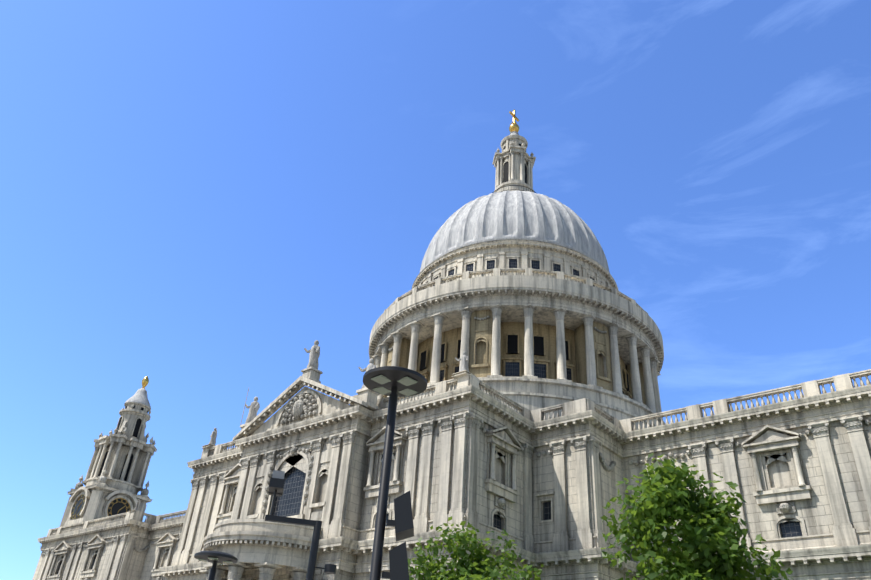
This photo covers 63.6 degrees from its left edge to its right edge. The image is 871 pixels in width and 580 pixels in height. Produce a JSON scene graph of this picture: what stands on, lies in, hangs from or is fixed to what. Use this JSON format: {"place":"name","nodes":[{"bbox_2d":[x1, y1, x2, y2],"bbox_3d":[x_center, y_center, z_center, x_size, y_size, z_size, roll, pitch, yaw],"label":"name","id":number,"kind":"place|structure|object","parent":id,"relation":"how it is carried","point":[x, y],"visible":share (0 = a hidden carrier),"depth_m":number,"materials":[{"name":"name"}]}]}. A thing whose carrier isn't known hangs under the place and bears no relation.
{"place":"outdoors","nodes":[
{"label":"outdoors","id":0,"kind":"place"},
{"bbox_2d":[0,0,870,579],"label":"sky","id":1,"kind":"structure","parent":0,"point":[196,196],"materials":[{"name":"blue"}]},
{"bbox_2d":[32,416,870,579],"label":"cathedral rusticated walls","id":2,"kind":"structure","parent":0,"point":[815,512],"depth_m":64.99,"materials":[{"name":"grey stone"}]},
{"bbox_2d":[416,322,632,398],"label":"drum wall","id":3,"kind":"structure","parent":0,"point":[451,338],"depth_m":97.75,"materials":[{"name":"beige stone"}]},
{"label":"pavement","id":4,"kind":"structure","parent":0,"visible":0},
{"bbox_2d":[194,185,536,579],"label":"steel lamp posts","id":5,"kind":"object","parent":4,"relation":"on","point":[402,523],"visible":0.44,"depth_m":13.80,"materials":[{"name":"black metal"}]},
{"bbox_2d":[272,470,284,478],"bbox_3d":[-4.460,5.332,19.923,0.320,0.230,0.680,10,-32,-9],"label":"cctv housing","id":6,"kind":"object","parent":5,"relation":"on","point":[278,474],"visible":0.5,"depth_m":19.64,"materials":[{"name":"grey metal"}]},
{"bbox_2d":[198,375,417,564],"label":"lamp lenses","id":7,"kind":"object","parent":5,"relation":"attached to","point":[382,379],"visible":0.81,"depth_m":14.41,"materials":[{"name":"grey glass"}]},
{"bbox_2d":[37,135,870,579],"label":"cathedral stonework","id":8,"kind":"object","parent":4,"relation":"on","point":[529,409],"visible":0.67,"depth_m":69.73,"materials":[{"name":"stone"}]},
{"bbox_2d":[72,495,129,519],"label":"tower clock faces","id":9,"kind":"object","parent":8,"relation":"on","point":[116,507],"visible":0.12,"depth_m":134.97,"materials":[{"name":"black metal"}]},
{"bbox_2d":[134,340,468,510],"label":"cathedral statues","id":10,"kind":"object","parent":8,"relation":"on","point":[314,355],"visible":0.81,"depth_m":80.40,"materials":[{"name":"stone"}]},
{"bbox_2d":[124,131,609,407],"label":"dome roof","id":11,"kind":"structure","parent":8,"relation":"on","point":[517,215],"depth_m":112.62,"materials":[{"name":"grey metal"}]},
{"bbox_2d":[57,259,802,573],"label":"cathedral windows","id":12,"kind":"structure","parent":8,"relation":"attached to","point":[287,503],"depth_m":72.60,"materials":[{"name":"black glass"}]},
{"bbox_2d":[383,310,645,404],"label":"dome niche bays","id":13,"kind":"object","parent":8,"relation":"on","point":[481,332],"visible":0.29,"depth_m":94.89,"materials":[{"name":"beige stone"}]},
{"bbox_2d":[41,152,870,579],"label":"cathedral carving","id":14,"kind":"object","parent":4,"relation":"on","point":[301,406],"visible":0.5,"depth_m":69.26},
{"bbox_2d":[71,109,518,518],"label":"gilded finials","id":15,"kind":"object","parent":14,"relation":"on","point":[514,126],"visible":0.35,"depth_m":142.22,"materials":[{"name":"gold metal"}]},
{"bbox_2d":[98,143,628,480],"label":"cathedral openings","id":16,"kind":"object","parent":14,"relation":"attached to","point":[512,344],"visible":0.17,"depth_m":101.31,"materials":[{"name":"black"}]},
{"bbox_2d":[408,453,793,579],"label":"trees","id":17,"kind":"object","parent":4,"relation":"on","point":[706,528],"visible":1,"depth_m":24.09,"materials":[{"name":"green plant"}]}
]}

